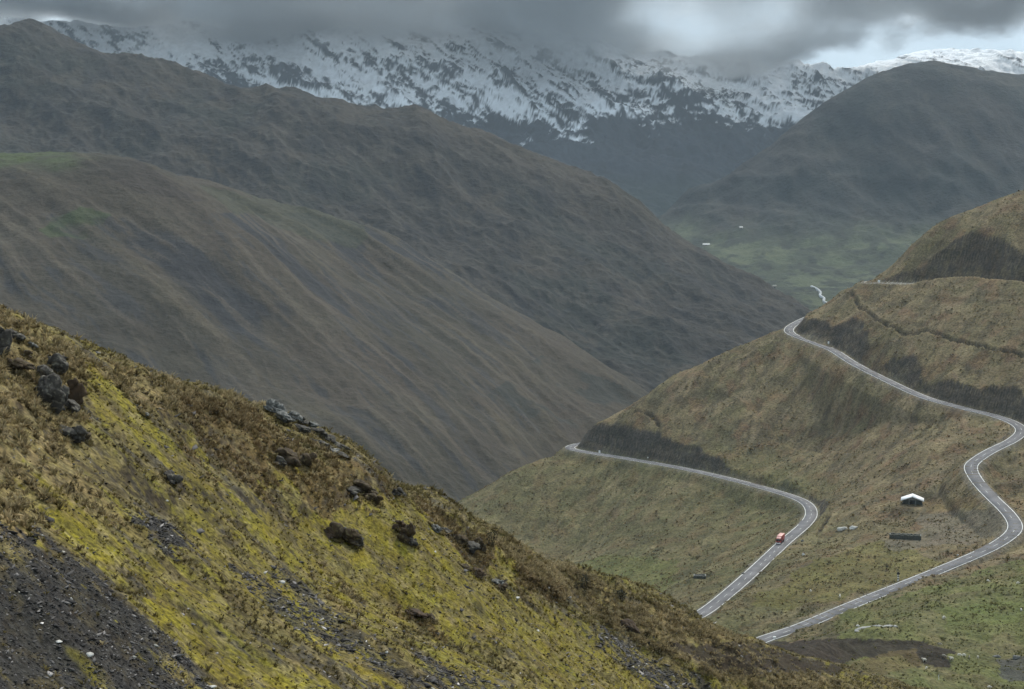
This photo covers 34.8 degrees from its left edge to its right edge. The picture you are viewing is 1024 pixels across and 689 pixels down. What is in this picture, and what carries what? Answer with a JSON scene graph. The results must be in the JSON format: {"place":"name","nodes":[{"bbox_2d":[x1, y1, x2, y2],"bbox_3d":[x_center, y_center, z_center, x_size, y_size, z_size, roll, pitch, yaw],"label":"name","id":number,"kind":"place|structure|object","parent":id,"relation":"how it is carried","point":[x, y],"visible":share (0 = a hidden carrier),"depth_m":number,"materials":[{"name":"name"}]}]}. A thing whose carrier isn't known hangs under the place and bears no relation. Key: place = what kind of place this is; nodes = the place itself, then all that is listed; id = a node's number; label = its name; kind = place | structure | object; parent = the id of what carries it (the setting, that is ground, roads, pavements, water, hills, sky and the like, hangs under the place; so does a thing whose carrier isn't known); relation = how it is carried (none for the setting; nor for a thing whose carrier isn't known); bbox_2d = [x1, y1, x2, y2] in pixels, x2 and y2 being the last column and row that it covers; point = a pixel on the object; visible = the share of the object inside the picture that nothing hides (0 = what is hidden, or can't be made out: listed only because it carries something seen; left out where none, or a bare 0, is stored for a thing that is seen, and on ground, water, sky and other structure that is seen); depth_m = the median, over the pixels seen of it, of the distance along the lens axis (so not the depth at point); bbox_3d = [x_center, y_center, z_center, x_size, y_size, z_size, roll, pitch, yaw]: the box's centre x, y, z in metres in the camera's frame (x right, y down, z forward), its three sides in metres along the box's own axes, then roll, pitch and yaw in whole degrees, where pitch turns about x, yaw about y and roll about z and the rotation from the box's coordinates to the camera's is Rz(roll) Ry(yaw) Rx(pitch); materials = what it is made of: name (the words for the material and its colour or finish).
{"place":"outdoors","nodes":[
{"label":"outdoors","id":0,"kind":"place"},
{"bbox_2d":[0,152,648,501],"bbox_3d":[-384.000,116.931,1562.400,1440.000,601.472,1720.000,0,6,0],"label":"brown mountain","id":1,"kind":"structure","parent":0,"point":[403,360],"depth_m":1500.67,"materials":[{"name":"brown plant"}]},
{"bbox_2d":[0,18,810,392],"bbox_3d":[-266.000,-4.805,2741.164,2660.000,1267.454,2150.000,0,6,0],"label":"long mountain","id":2,"kind":"structure","parent":0,"point":[618,278],"depth_m":2767.07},
{"bbox_2d":[0,303,933,688],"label":"foreground hill","id":3,"kind":"structure","parent":0,"point":[364,557],"depth_m":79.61,"materials":[{"name":"green plant"}]},
{"bbox_2d":[0,326,38,369],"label":"rock outcrop","id":4,"kind":"object","parent":3,"relation":"on","point":[7,336],"visible":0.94,"depth_m":75.20,"materials":[{"name":"stone"}]},
{"bbox_2d":[33,353,86,413],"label":"rock outcrop","id":5,"kind":"object","parent":3,"relation":"on","point":[53,391],"visible":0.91,"depth_m":75.61,"materials":[{"name":"stone"}]},
{"bbox_2d":[59,425,91,443],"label":"rock outcrop","id":6,"kind":"object","parent":3,"relation":"on","point":[78,434],"visible":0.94,"depth_m":71.98,"materials":[{"name":"stone"}]},
{"bbox_2d":[163,469,182,484],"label":"rock","id":7,"kind":"object","parent":3,"relation":"on","point":[172,478],"visible":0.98,"depth_m":78.67,"materials":[{"name":"stone"}]},
{"bbox_2d":[274,447,317,467],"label":"rock","id":8,"kind":"structure","parent":3,"relation":"on","point":[288,455],"depth_m":102.43,"materials":[{"name":"stone"}]},
{"bbox_2d":[263,398,350,457],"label":"rock outcrop","id":9,"kind":"object","parent":3,"relation":"on","point":[280,412],"visible":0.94,"depth_m":113.61,"materials":[{"name":"stone"}]},
{"bbox_2d":[0,327,642,635],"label":"rocks","id":10,"kind":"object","parent":3,"relation":"on","point":[341,541],"depth_m":104.16,"materials":[{"name":"black stone"}]},
{"bbox_2d":[324,521,363,546],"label":"rock outcrop","id":11,"kind":"object","parent":3,"relation":"on","point":[337,530],"visible":1,"depth_m":99.06,"materials":[{"name":"stone"}]},
{"bbox_2d":[346,478,383,503],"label":"rock ledge","id":12,"kind":"object","parent":3,"relation":"on","point":[361,486],"visible":0.98,"depth_m":108.00,"materials":[{"name":"stone"}]},
{"bbox_2d":[391,487,406,495],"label":"rock outcrop","id":13,"kind":"object","parent":3,"relation":"on","point":[397,491],"visible":0.76,"depth_m":115.94,"materials":[{"name":"stone"}]},
{"bbox_2d":[392,520,417,545],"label":"rock outcrop","id":14,"kind":"object","parent":3,"relation":"on","point":[407,533],"visible":1,"depth_m":104.16,"materials":[{"name":"stone"}]},
{"bbox_2d":[405,608,435,620],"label":"rock ledge","id":15,"kind":"object","parent":3,"relation":"on","point":[416,612],"visible":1,"depth_m":95.72,"materials":[{"name":"stone"}]},
{"bbox_2d":[0,321,903,688],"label":"scree","id":16,"kind":"structure","parent":3,"relation":"on","point":[642,671],"depth_m":69.21,"materials":[{"name":"stone"}]},
{"bbox_2d":[86,652,93,656],"bbox_3d":[-12.254,8.994,47.405,0.231,0.160,0.233,5,8,38],"label":"pale stone","id":17,"kind":"object","parent":16,"relation":"on","point":[90,654],"visible":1,"depth_m":47.33,"materials":[{"name":"stone"}]},
{"bbox_2d":[431,524,485,553],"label":"rock outcrop","id":18,"kind":"object","parent":3,"relation":"on","point":[476,544],"visible":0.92,"depth_m":135.39,"materials":[{"name":"stone"}]},
{"bbox_2d":[460,563,485,578],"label":"rock outcrop","id":19,"kind":"object","parent":3,"relation":"on","point":[480,572],"visible":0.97,"depth_m":113.29,"materials":[{"name":"stone"}]},
{"bbox_2d":[486,530,498,546],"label":"shrub","id":20,"kind":"object","parent":3,"relation":"on","point":[491,542],"visible":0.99,"depth_m":143.15,"materials":[{"name":"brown plant"}]},
{"bbox_2d":[490,579,507,591],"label":"rock outcrop","id":21,"kind":"object","parent":3,"relation":"on","point":[502,585],"visible":0.92,"depth_m":118.49,"materials":[{"name":"grey stone"}]},
{"bbox_2d":[573,580,581,589],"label":"shrub","id":22,"kind":"object","parent":3,"relation":"on","point":[575,583],"visible":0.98,"depth_m":187.56,"materials":[{"name":"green plant"}]},
{"bbox_2d":[579,574,590,588],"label":"shrub","id":23,"kind":"object","parent":3,"relation":"on","point":[585,578],"visible":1,"depth_m":188.14,"materials":[{"name":"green plant"}]},
{"bbox_2d":[613,588,626,599],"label":"shrub","id":24,"kind":"object","parent":3,"relation":"on","point":[620,593],"visible":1,"depth_m":190.68,"materials":[{"name":"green plant"}]},
{"bbox_2d":[619,619,639,633],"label":"rock","id":25,"kind":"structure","parent":3,"relation":"on","point":[629,625],"depth_m":184.36,"materials":[{"name":"stone"}]},
{"bbox_2d":[0,16,1023,216],"bbox_3d":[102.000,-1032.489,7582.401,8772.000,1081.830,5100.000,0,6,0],"label":"snow mountains","id":26,"kind":"structure","parent":0,"point":[658,133],"depth_m":6961.20,"materials":[{"name":"white snow"}]},
{"bbox_2d":[0,0,1023,68],"label":"sky","id":27,"kind":"structure","parent":0,"point":[838,33],"materials":[{"name":"grey"}]},
{"bbox_2d":[456,190,1023,688],"bbox_3d":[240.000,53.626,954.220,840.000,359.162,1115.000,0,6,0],"label":"hillside","id":28,"kind":"structure","parent":0,"point":[970,258],"depth_m":986.48,"materials":[{"name":"plant"}]},
{"bbox_2d":[694,574,705,578],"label":"ruined hut","id":29,"kind":"object","parent":28,"relation":"on","point":[700,576],"visible":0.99,"depth_m":795.29,"materials":[{"name":"stone"}]},
{"bbox_2d":[837,527,846,531],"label":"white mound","id":30,"kind":"object","parent":28,"relation":"on","point":[839,529],"visible":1,"depth_m":824.69,"materials":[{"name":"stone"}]},
{"bbox_2d":[889,533,920,539],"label":"stone enclosure","id":31,"kind":"object","parent":28,"relation":"on","point":[908,536],"visible":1,"depth_m":770.58,"materials":[{"name":"grey stone"}]},
{"bbox_2d":[901,493,923,504],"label":"shed","id":32,"kind":"structure","parent":28,"relation":"on","point":[912,498],"depth_m":829.77,"materials":[{"name":"white metal"}]},
{"bbox_2d":[1013,655,1020,659],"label":"boulder","id":33,"kind":"object","parent":28,"relation":"on","point":[1016,657],"visible":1,"depth_m":526.24,"materials":[{"name":"grey stone"}]},
{"bbox_2d":[565,317,1023,642],"bbox_3d":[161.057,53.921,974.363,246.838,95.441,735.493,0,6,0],"label":"road","id":34,"kind":"structure","parent":0,"point":[808,520],"depth_m":802.91,"materials":[{"name":"grey asphalt"}]},
{"bbox_2d":[775,533,784,543],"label":"lorry","id":35,"kind":"object","parent":34,"relation":"on","point":[780,538],"visible":1,"depth_m":829.85,"materials":[{"name":"red paint"}]},
{"bbox_2d":[810,285,826,303],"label":"stream","id":36,"kind":"structure","parent":0,"point":[820,295],"depth_m":3083.86,"materials":[{"name":"white liquid"}]},
{"bbox_2d":[657,60,1023,310],"bbox_3d":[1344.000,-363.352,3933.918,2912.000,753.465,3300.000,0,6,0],"label":"valley mountain","id":37,"kind":"structure","parent":0,"point":[869,178],"depth_m":4240.63,"materials":[{"name":"green plant"}]},
{"bbox_2d":[854,624,897,631],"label":"stone wall","id":38,"kind":"structure","parent":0,"point":[859,628],"depth_m":567.93,"materials":[{"name":"white stone"}]}
]}

